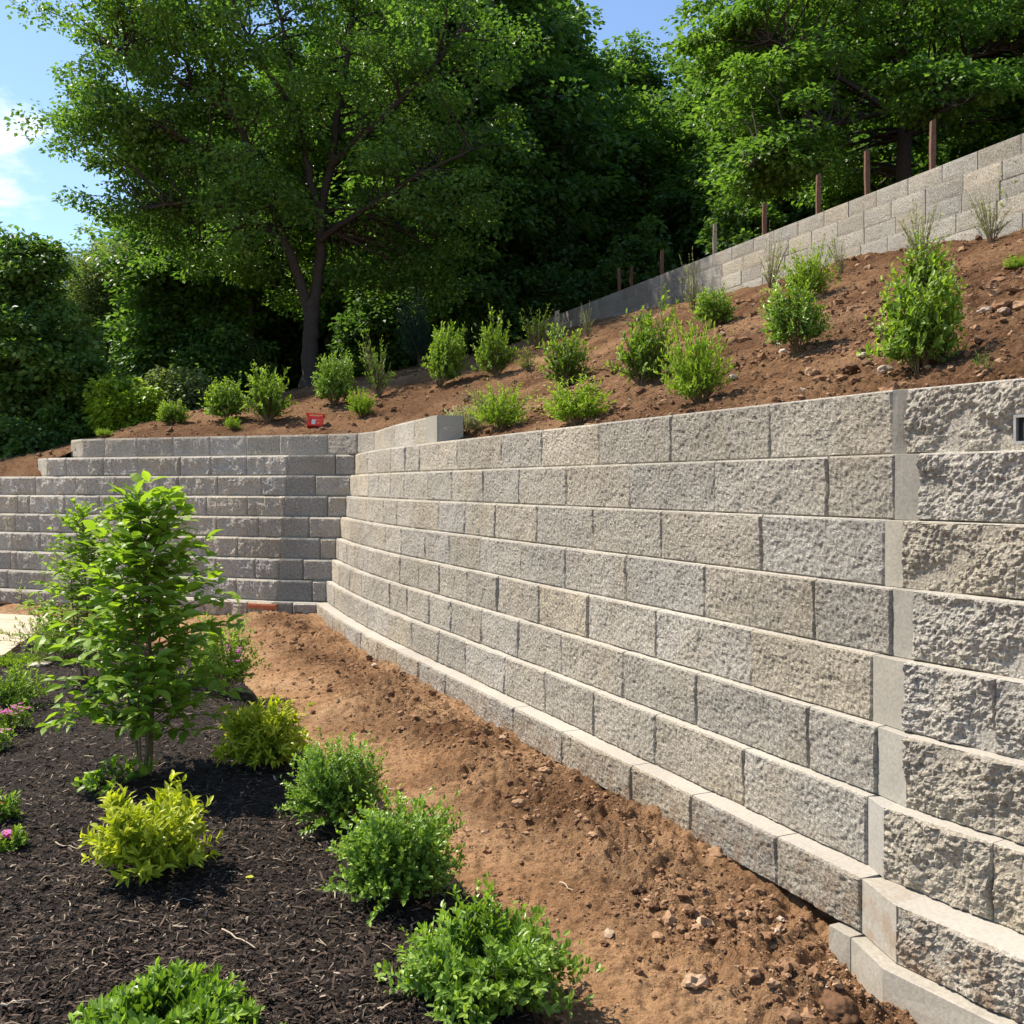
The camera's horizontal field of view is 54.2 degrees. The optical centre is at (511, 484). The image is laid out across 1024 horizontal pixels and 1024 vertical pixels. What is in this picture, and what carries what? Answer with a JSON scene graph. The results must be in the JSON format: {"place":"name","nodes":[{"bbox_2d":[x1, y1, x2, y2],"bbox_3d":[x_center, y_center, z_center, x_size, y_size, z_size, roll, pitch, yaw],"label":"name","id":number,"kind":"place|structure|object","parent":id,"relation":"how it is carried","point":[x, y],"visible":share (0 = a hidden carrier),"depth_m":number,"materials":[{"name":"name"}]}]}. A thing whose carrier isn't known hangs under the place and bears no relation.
{"place":"outdoors","nodes":[
{"label":"outdoors","id":0,"kind":"place"},
{"bbox_2d":[0,614,60,663],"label":"patio","id":1,"kind":"structure","parent":0,"point":[7,622],"depth_m":9.44,"materials":[{"name":"concrete"}]},
{"bbox_2d":[0,0,749,289],"label":"sky","id":2,"kind":"structure","parent":0,"point":[28,178],"materials":[{"name":"blue"}]},
{"bbox_2d":[0,603,917,1023],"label":"soil path","id":3,"kind":"structure","parent":0,"point":[400,763],"depth_m":3.73,"materials":[{"name":"brown soil"}]},
{"bbox_2d":[0,632,543,1023],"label":"mulch bed","id":4,"kind":"object","parent":3,"relation":"on","point":[179,877],"visible":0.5,"depth_m":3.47,"materials":[{"name":"wood"}]},
{"bbox_2d":[0,789,22,823],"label":"flowering plant","id":5,"kind":"object","parent":4,"relation":"on","point":[9,807],"visible":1,"depth_m":4.00,"materials":[{"name":"green plant"}]},
{"bbox_2d":[0,722,28,750],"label":"flowering plant","id":6,"kind":"object","parent":4,"relation":"on","point":[3,738],"visible":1,"depth_m":5.12,"materials":[{"name":"green plant"}]},
{"bbox_2d":[0,823,28,851],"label":"flowering plant","id":7,"kind":"object","parent":4,"relation":"on","point":[14,837],"visible":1,"depth_m":3.70,"materials":[{"name":"green plant"}]},
{"bbox_2d":[0,698,33,731],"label":"flowering plant","id":8,"kind":"object","parent":4,"relation":"on","point":[14,717],"visible":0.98,"depth_m":5.48,"materials":[{"name":"green plant"}]},
{"bbox_2d":[0,661,54,708],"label":"leafy shrub","id":9,"kind":"object","parent":4,"relation":"on","point":[18,689],"visible":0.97,"depth_m":6.06,"materials":[{"name":"green plant"}]},
{"bbox_2d":[0,651,56,667],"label":"ground cover","id":10,"kind":"object","parent":4,"relation":"on","point":[20,660],"visible":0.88,"depth_m":7.53,"materials":[{"name":"green plant"}]},
{"bbox_2d":[0,616,68,643],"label":"pale shrub","id":11,"kind":"object","parent":4,"relation":"on","point":[23,626],"visible":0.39,"depth_m":8.39,"materials":[{"name":"green plant"}]},
{"bbox_2d":[0,580,90,644],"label":"pale shrub","id":12,"kind":"object","parent":4,"relation":"on","point":[29,611],"visible":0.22,"depth_m":8.24,"materials":[{"name":"green plant"}]},
{"bbox_2d":[19,605,98,659],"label":"leafy shrub","id":13,"kind":"object","parent":4,"relation":"on","point":[52,638],"visible":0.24,"depth_m":7.63,"materials":[{"name":"green plant"}]},
{"bbox_2d":[12,498,142,681],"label":"young tree","id":14,"kind":"object","parent":4,"relation":"on","point":[84,554],"visible":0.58,"depth_m":6.83,"materials":[{"name":"green plant"}]},
{"bbox_2d":[71,753,158,796],"bbox_3d":[-1.794,1.294,4.489,0.306,0.159,0.372,0,0,36],"label":"leafy sucker","id":15,"kind":"object","parent":4,"relation":"on","point":[94,780],"visible":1,"depth_m":4.49,"materials":[{"name":"green plant"}]},
{"bbox_2d":[26,470,249,777],"bbox_3d":[-1.664,0.643,4.632,0.990,1.420,1.005,0,0,0],"label":"young tree","id":16,"kind":"object","parent":4,"relation":"on","point":[152,674],"visible":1,"depth_m":4.52,"materials":[{"name":"green plant"}]},
{"bbox_2d":[77,770,222,886],"bbox_3d":[-1.242,1.188,3.466,0.465,0.339,0.466,0,0,0],"label":"golden shrub","id":17,"kind":"object","parent":4,"relation":"on","point":[146,848],"visible":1,"depth_m":3.37,"materials":[{"name":"green plant"}]},
{"bbox_2d":[68,957,264,1023],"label":"green shrub","id":18,"kind":"object","parent":4,"relation":"on","point":[203,998],"visible":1,"depth_m":2.47,"materials":[{"name":"green plant"}]},
{"bbox_2d":[169,606,270,692],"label":"flowering shrub","id":19,"kind":"object","parent":4,"relation":"on","point":[232,658],"visible":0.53,"depth_m":6.45,"materials":[{"name":"green plant"}]},
{"bbox_2d":[209,694,313,769],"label":"golden shrub","id":20,"kind":"object","parent":4,"relation":"on","point":[272,735],"visible":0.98,"depth_m":4.76,"materials":[{"name":"green plant"}]},
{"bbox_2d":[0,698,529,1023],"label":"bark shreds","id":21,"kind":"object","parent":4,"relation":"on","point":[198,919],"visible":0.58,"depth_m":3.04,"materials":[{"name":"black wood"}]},
{"bbox_2d":[274,727,392,835],"bbox_3d":[-0.703,1.147,3.979,0.477,0.422,0.515,0,0,0],"label":"green shrub","id":22,"kind":"object","parent":4,"relation":"on","point":[323,785],"visible":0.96,"depth_m":3.89,"materials":[{"name":"green plant"}]},
{"bbox_2d":[318,782,469,926],"bbox_3d":[-0.370,1.162,3.256,0.518,0.393,0.492,0,0,-22],"label":"green shrub","id":23,"kind":"object","parent":4,"relation":"on","point":[380,853],"visible":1,"depth_m":3.18,"materials":[{"name":"green plant"}]},
{"bbox_2d":[374,872,604,1023],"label":"green shrub","id":24,"kind":"object","parent":4,"relation":"on","point":[458,965],"visible":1,"depth_m":2.59,"materials":[{"name":"green plant"}]},
{"bbox_2d":[0,378,1023,1023],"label":"retaining wall","id":25,"kind":"structure","parent":3,"relation":"on","point":[780,644],"depth_m":3.92,"materials":[{"name":"concrete"}]},
{"bbox_2d":[707,846,726,857],"bbox_3d":[0.760,1.369,3.710,0.071,0.062,0.085,0,0,0],"label":"soil clod","id":26,"kind":"object","parent":3,"relation":"on","point":[715,851],"visible":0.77,"depth_m":3.69,"materials":[{"name":"brown soil"}]},
{"bbox_2d":[818,989,859,1023],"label":"soil clod","id":27,"kind":"object","parent":3,"relation":"on","point":[839,1008],"visible":0.96,"depth_m":2.65,"materials":[{"name":"brown soil"}]},
{"bbox_2d":[0,227,1023,476],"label":"hillside ground","id":28,"kind":"structure","parent":0,"point":[214,425],"depth_m":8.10,"materials":[{"name":"soil"}]},
{"bbox_2d":[0,413,77,457],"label":"bush","id":29,"kind":"object","parent":28,"relation":"on","point":[25,437],"visible":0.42,"depth_m":13.41,"materials":[{"name":"green plant"}]},
{"bbox_2d":[0,221,126,435],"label":"broadleaf tree","id":30,"kind":"object","parent":28,"relation":"on","point":[41,356],"visible":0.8,"depth_m":14.18,"materials":[{"name":"green plant"}]},
{"bbox_2d":[32,375,96,457],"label":"bush","id":31,"kind":"object","parent":28,"relation":"on","point":[56,415],"visible":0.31,"depth_m":13.97,"materials":[{"name":"green plant"}]},
{"bbox_2d":[37,239,112,395],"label":"woodland tree","id":32,"kind":"object","parent":28,"relation":"on","point":[80,249],"depth_m":27.48,"materials":[{"name":"green plant"}]},
{"bbox_2d":[53,238,138,380],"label":"willow tree","id":33,"kind":"object","parent":28,"relation":"on","point":[91,282],"visible":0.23,"depth_m":21.48,"materials":[{"name":"green plant"}]},
{"bbox_2d":[70,214,158,412],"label":"woodland tree","id":34,"kind":"object","parent":28,"relation":"on","point":[86,230],"depth_m":30.86,"materials":[{"name":"green plant"}]},
{"bbox_2d":[80,369,164,432],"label":"bush","id":35,"kind":"object","parent":28,"relation":"on","point":[114,404],"visible":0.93,"depth_m":13.63,"materials":[{"name":"green plant"}]},
{"bbox_2d":[134,361,211,418],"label":"bush","id":36,"kind":"object","parent":28,"relation":"on","point":[173,385],"visible":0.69,"depth_m":14.78,"materials":[{"name":"green plant"}]},
{"bbox_2d":[154,398,191,425],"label":"green shrub","id":37,"kind":"object","parent":28,"relation":"on","point":[169,415],"visible":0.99,"depth_m":12.35,"materials":[{"name":"green plant"}]},
{"bbox_2d":[85,190,268,384],"bbox_3d":[-6.343,-3.533,19.453,3.370,4.610,2.779,0,0,0],"label":"broadleaf tree","id":38,"kind":"object","parent":28,"relation":"on","point":[166,306],"visible":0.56,"depth_m":18.81,"materials":[{"name":"green plant"}]},
{"bbox_2d":[93,106,296,389],"bbox_3d":[-8.154,-6.050,27.952,6.646,8.892,5.824,0,0,-29],"label":"woodland tree","id":39,"kind":"object","parent":28,"relation":"on","point":[108,233],"visible":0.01,"depth_m":26.51,"materials":[{"name":"green plant"}]},
{"bbox_2d":[196,371,249,420],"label":"green shrub","id":40,"kind":"object","parent":28,"relation":"on","point":[228,401],"visible":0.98,"depth_m":11.99,"materials":[{"name":"green plant"}]},
{"bbox_2d":[168,321,279,397],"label":"bush","id":41,"kind":"object","parent":28,"relation":"on","point":[212,360],"visible":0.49,"depth_m":18.21,"materials":[{"name":"green plant"}]},
{"bbox_2d":[223,415,243,429],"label":"lime shrub","id":42,"kind":"object","parent":28,"relation":"on","point":[230,422],"visible":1,"depth_m":11.55,"materials":[{"name":"green plant"}]},
{"bbox_2d":[125,112,353,361],"bbox_3d":[-5.877,-4.967,22.380,5.181,6.827,5.163,0,0,0],"label":"broadleaf tree","id":43,"kind":"object","parent":28,"relation":"on","point":[256,304],"visible":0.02,"depth_m":22.12,"materials":[{"name":"green plant"}]},
{"bbox_2d":[240,362,297,422],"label":"upright shrub","id":44,"kind":"object","parent":28,"relation":"on","point":[270,405],"visible":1,"depth_m":11.76,"materials":[{"name":"green plant"}]},
{"bbox_2d":[3,0,554,386],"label":"broadleaf tree","id":45,"kind":"object","parent":28,"relation":"on","point":[136,132],"visible":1,"depth_m":15.90,"materials":[{"name":"green plant"}]},
{"bbox_2d":[229,124,341,392],"bbox_3d":[-6.134,-5.268,24.968,4.601,7.137,4.877,0,0,-17],"label":"woodland tree","id":46,"kind":"object","parent":28,"relation":"on","point":[288,343],"visible":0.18,"depth_m":24.37,"materials":[{"name":"green plant"}]},
{"bbox_2d":[243,9,369,377],"bbox_3d":[-4.502,-7.481,27.157,7.976,10.670,6.989,0,0,5],"label":"woodland tree","id":47,"kind":"object","parent":28,"relation":"on","point":[270,93],"depth_m":25.92,"materials":[{"name":"green plant"}]},
{"bbox_2d":[306,413,324,426],"bbox_3d":[-2.257,-0.734,11.476,0.210,0.147,0.144,4,-12,-7],"label":"red crate","id":48,"kind":"object","parent":28,"relation":"on","point":[319,421],"visible":0.93,"depth_m":11.41,"materials":[{"name":"plastic"}]},
{"bbox_2d":[310,345,357,406],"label":"dark shrub","id":49,"kind":"object","parent":28,"relation":"on","point":[337,385],"visible":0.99,"depth_m":12.37,"materials":[{"name":"green plant"}]},
{"bbox_2d":[252,5,444,370],"bbox_3d":[-2.685,-6.995,23.067,6.315,9.907,5.134,0,0,0],"label":"broadleaf tree","id":50,"kind":"object","parent":28,"relation":"on","point":[327,319],"visible":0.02,"depth_m":22.15,"materials":[{"name":"green plant"}]},
{"bbox_2d":[344,387,377,416],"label":"lime shrub","id":51,"kind":"object","parent":28,"relation":"on","point":[361,406],"visible":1,"depth_m":11.50,"materials":[{"name":"green plant"}]},
{"bbox_2d":[355,329,396,398],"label":"open shrub","id":52,"kind":"object","parent":28,"relation":"on","point":[378,385],"visible":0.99,"depth_m":12.57,"materials":[{"name":"green plant"}]},
{"bbox_2d":[323,285,440,376],"bbox_3d":[-2.349,-2.928,19.509,2.358,2.115,2.476,0,0,-42],"label":"bush","id":53,"kind":"object","parent":28,"relation":"on","point":[368,316],"visible":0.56,"depth_m":19.08,"materials":[{"name":"green plant"}]},
{"bbox_2d":[389,273,433,366],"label":"evergreen shrub","id":54,"kind":"object","parent":28,"relation":"on","point":[418,345],"visible":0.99,"depth_m":16.08,"materials":[{"name":"green plant"}]},
{"bbox_2d":[421,320,469,386],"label":"green shrub","id":55,"kind":"object","parent":28,"relation":"on","point":[445,353],"visible":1,"depth_m":12.22,"materials":[{"name":"green plant"}]},
{"bbox_2d":[444,398,484,434],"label":"silver shrub","id":56,"kind":"object","parent":28,"relation":"on","point":[470,424],"visible":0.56,"depth_m":7.84,"materials":[{"name":"grey plant"}]},
{"bbox_2d":[414,269,534,355],"bbox_3d":[-0.665,-3.182,18.927,2.441,1.843,2.213,0,0,0],"label":"bush","id":57,"kind":"object","parent":28,"relation":"on","point":[472,310],"visible":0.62,"depth_m":18.63,"materials":[{"name":"green plant"}]},
{"bbox_2d":[312,0,639,357],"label":"broadleaf tree","id":58,"kind":"object","parent":28,"relation":"on","point":[525,222],"visible":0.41,"depth_m":19.67,"materials":[{"name":"green plant"}]},
{"bbox_2d":[470,303,519,375],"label":"upright shrub","id":59,"kind":"object","parent":28,"relation":"on","point":[493,341],"visible":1,"depth_m":11.82,"materials":[{"name":"green plant"}]},
{"bbox_2d":[465,378,538,431],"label":"lime shrub","id":60,"kind":"object","parent":28,"relation":"on","point":[503,414],"visible":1,"depth_m":7.48,"materials":[{"name":"green plant"}]},
{"bbox_2d":[514,342,541,371],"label":"open shrub","id":61,"kind":"object","parent":28,"relation":"on","point":[525,366],"visible":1,"depth_m":11.51,"materials":[{"name":"green plant"}]},
{"bbox_2d":[516,303,559,349],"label":"open shrub","id":62,"kind":"object","parent":28,"relation":"on","point":[539,337],"visible":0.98,"depth_m":13.07,"materials":[{"name":"green plant"}]},
{"bbox_2d":[510,253,613,333],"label":"bush","id":63,"kind":"object","parent":28,"relation":"on","point":[567,290],"visible":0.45,"depth_m":19.18,"materials":[{"name":"green plant"}]},
{"bbox_2d":[535,323,597,386],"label":"upright shrub","id":64,"kind":"object","parent":28,"relation":"on","point":[570,358],"visible":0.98,"depth_m":8.95,"materials":[{"name":"green plant"}]},
{"bbox_2d":[486,0,648,309],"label":"broadleaf tree","id":65,"kind":"object","parent":28,"relation":"on","point":[591,165],"visible":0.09,"depth_m":22.07,"materials":[{"name":"green plant"}]},
{"bbox_2d":[530,365,616,425],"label":"lime shrub","id":66,"kind":"object","parent":28,"relation":"on","point":[581,409],"visible":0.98,"depth_m":6.22,"materials":[{"name":"green plant"}]},
{"bbox_2d":[579,299,593,336],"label":"wispy shrub","id":67,"kind":"object","parent":28,"relation":"on","point":[586,326],"visible":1,"depth_m":12.77,"materials":[{"name":"green plant"}]},
{"bbox_2d":[561,84,695,297],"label":"woodland tree","id":68,"kind":"object","parent":28,"relation":"on","point":[640,172],"visible":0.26,"depth_m":22.85,"materials":[{"name":"green plant"}]},
{"bbox_2d":[596,27,685,249],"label":"broadleaf tree","id":69,"kind":"object","parent":28,"relation":"on","point":[641,74],"visible":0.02,"depth_m":25.24,"materials":[{"name":"green plant"}]},
{"bbox_2d":[602,283,680,384],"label":"upright shrub","id":70,"kind":"object","parent":28,"relation":"on","point":[641,355],"visible":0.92,"depth_m":6.97,"materials":[{"name":"green plant"}]},
{"bbox_2d":[636,57,736,267],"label":"broadleaf tree","id":71,"kind":"object","parent":28,"relation":"on","point":[681,151],"visible":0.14,"depth_m":24.08,"materials":[{"name":"green plant"}]},
{"bbox_2d":[679,246,702,312],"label":"wispy shrub","id":72,"kind":"object","parent":28,"relation":"on","point":[690,297],"visible":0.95,"depth_m":10.91,"materials":[{"name":"green plant"}]},
{"bbox_2d":[647,306,738,404],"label":"lime shrub","id":73,"kind":"object","parent":28,"relation":"on","point":[698,378],"visible":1,"depth_m":5.29,"materials":[{"name":"green plant"}]},
{"bbox_2d":[647,62,764,263],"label":"woodland tree","id":74,"kind":"object","parent":28,"relation":"on","point":[677,201],"visible":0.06,"depth_m":21.91,"materials":[{"name":"green plant"}]},
{"bbox_2d":[690,281,738,326],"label":"green shrub","id":75,"kind":"object","parent":28,"relation":"on","point":[722,311],"visible":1,"depth_m":8.94,"materials":[{"name":"green plant"}]},
{"bbox_2d":[660,0,839,146],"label":"woodland tree","id":76,"kind":"object","parent":28,"relation":"on","point":[674,58],"visible":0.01,"depth_m":26.14,"materials":[{"name":"green plant"}]},
{"bbox_2d":[758,223,787,287],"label":"wispy shrub","id":77,"kind":"object","parent":28,"relation":"on","point":[776,271],"visible":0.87,"depth_m":10.25,"materials":[{"name":"green plant"}]},
{"bbox_2d":[536,133,1023,334],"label":"retaining wall","id":78,"kind":"structure","parent":28,"relation":"on","point":[867,223],"depth_m":9.97,"materials":[{"name":"concrete"}]},
{"bbox_2d":[758,264,834,352],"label":"dark shrub","id":79,"kind":"object","parent":28,"relation":"on","point":[806,316],"visible":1,"depth_m":5.76,"materials":[{"name":"green plant"}]},
{"bbox_2d":[772,234,841,298],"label":"lime shrub","id":80,"kind":"object","parent":28,"relation":"on","point":[813,274],"visible":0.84,"depth_m":8.31,"materials":[{"name":"green plant"}]},
{"bbox_2d":[826,228,847,273],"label":"wispy shrub","id":81,"kind":"object","parent":28,"relation":"on","point":[839,264],"visible":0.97,"depth_m":9.24,"materials":[{"name":"green plant"}]},
{"bbox_2d":[781,0,1006,71],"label":"woodland tree","id":82,"kind":"object","parent":28,"relation":"on","point":[883,10],"depth_m":24.36,"materials":[{"name":"green plant"}]},
{"bbox_2d":[856,253,968,373],"bbox_3d":[1.723,-0.729,4.228,0.434,0.541,0.394,0,0,-19],"label":"green shrub","id":83,"kind":"object","parent":28,"relation":"on","point":[924,326],"visible":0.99,"depth_m":4.16,"materials":[{"name":"green plant"}]},
{"bbox_2d":[899,195,950,260],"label":"wispy shrub","id":84,"kind":"object","parent":28,"relation":"on","point":[910,241],"visible":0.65,"depth_m":8.38,"materials":[{"name":"green plant"}]},
{"bbox_2d":[892,228,959,291],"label":"upright shrub","id":85,"kind":"object","parent":28,"relation":"on","point":[925,272],"visible":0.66,"depth_m":6.52,"materials":[{"name":"green plant"}]},
{"bbox_2d":[964,189,1015,242],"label":"wispy shrub","id":86,"kind":"object","parent":28,"relation":"on","point":[989,231],"visible":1,"depth_m":8.05,"materials":[{"name":"green plant"}]},
{"bbox_2d":[1001,253,1023,269],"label":"lime shrub","id":87,"kind":"object","parent":28,"relation":"on","point":[1015,263],"visible":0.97,"depth_m":5.96,"materials":[{"name":"green plant"}]},
{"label":"upper ground","id":88,"kind":"structure","parent":0,"visible":0},
{"bbox_2d":[587,213,684,302],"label":"bush","id":89,"kind":"object","parent":88,"relation":"on","point":[641,255],"visible":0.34,"depth_m":19.12,"materials":[{"name":"green plant"}]},
{"bbox_2d":[694,159,788,254],"bbox_3d":[3.581,-3.926,15.466,1.638,2.301,1.418,0,0,0],"label":"bush","id":90,"kind":"object","parent":88,"relation":"on","point":[738,225],"visible":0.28,"depth_m":15.29,"materials":[{"name":"green plant"}]},
{"bbox_2d":[682,76,845,253],"bbox_3d":[5.401,-5.550,19.925,4.081,5.812,3.395,0,0,0],"label":"broadleaf tree","id":91,"kind":"object","parent":88,"relation":"on","point":[784,207],"visible":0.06,"depth_m":19.43,"materials":[{"name":"green plant"}]},
{"bbox_2d":[762,202,766,234],"bbox_3d":[3.069,-3.111,12.153,0.053,0.657,0.058,0,0,0],"label":"stake","id":92,"kind":"object","parent":88,"relation":"on","point":[764,218],"visible":0.72,"depth_m":12.13,"materials":[{"name":"brown wood"}]},
{"bbox_2d":[815,173,820,213],"bbox_3d":[3.434,-3.142,11.218,0.054,0.719,0.058,0,0,0],"label":"stake","id":93,"kind":"object","parent":88,"relation":"on","point":[818,194],"visible":0.72,"depth_m":11.20,"materials":[{"name":"brown wood"}]},
{"bbox_2d":[772,125,895,227],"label":"woodland tree","id":94,"kind":"object","parent":88,"relation":"on","point":[790,200],"depth_m":19.13,"materials":[{"name":"green plant"}]},
{"bbox_2d":[659,0,1023,210],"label":"broadleaf tree","id":95,"kind":"object","parent":88,"relation":"on","point":[944,85],"visible":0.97,"depth_m":12.67,"materials":[{"name":"green plant"}]},
{"bbox_2d":[864,149,869,194],"bbox_3d":[3.722,-3.152,10.473,0.058,0.738,0.058,0,0,0],"label":"stake","id":96,"kind":"object","parent":88,"relation":"on","point":[866,171],"visible":0.72,"depth_m":10.45,"materials":[{"name":"brown wood"}]},
{"bbox_2d":[806,95,947,207],"bbox_3d":[5.972,-4.508,15.701,2.048,3.783,1.914,0,0,-23],"label":"bush","id":97,"kind":"object","parent":88,"relation":"on","point":[916,169],"visible":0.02,"depth_m":15.60,"materials":[{"name":"green plant"}]},
{"bbox_2d":[833,1,1017,179],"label":"broadleaf tree","id":98,"kind":"object","parent":88,"relation":"on","point":[923,54],"visible":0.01,"depth_m":18.07,"materials":[{"name":"green plant"}]},
{"bbox_2d":[929,118,935,169],"bbox_3d":[4.051,-3.157,9.639,0.056,0.748,0.058,0,0,0],"label":"stake","id":99,"kind":"object","parent":88,"relation":"on","point":[932,146],"visible":0.72,"depth_m":9.62,"materials":[{"name":"brown wood"}]},
{"bbox_2d":[912,59,1023,170],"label":"bush","id":100,"kind":"object","parent":88,"relation":"on","point":[952,153],"visible":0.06,"depth_m":14.85,"materials":[{"name":"green plant"}]},
{"bbox_2d":[988,75,1023,140],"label":"broadleaf tree","id":101,"kind":"object","parent":88,"relation":"on","point":[1012,129],"visible":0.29,"depth_m":13.55,"materials":[{"name":"green plant"}]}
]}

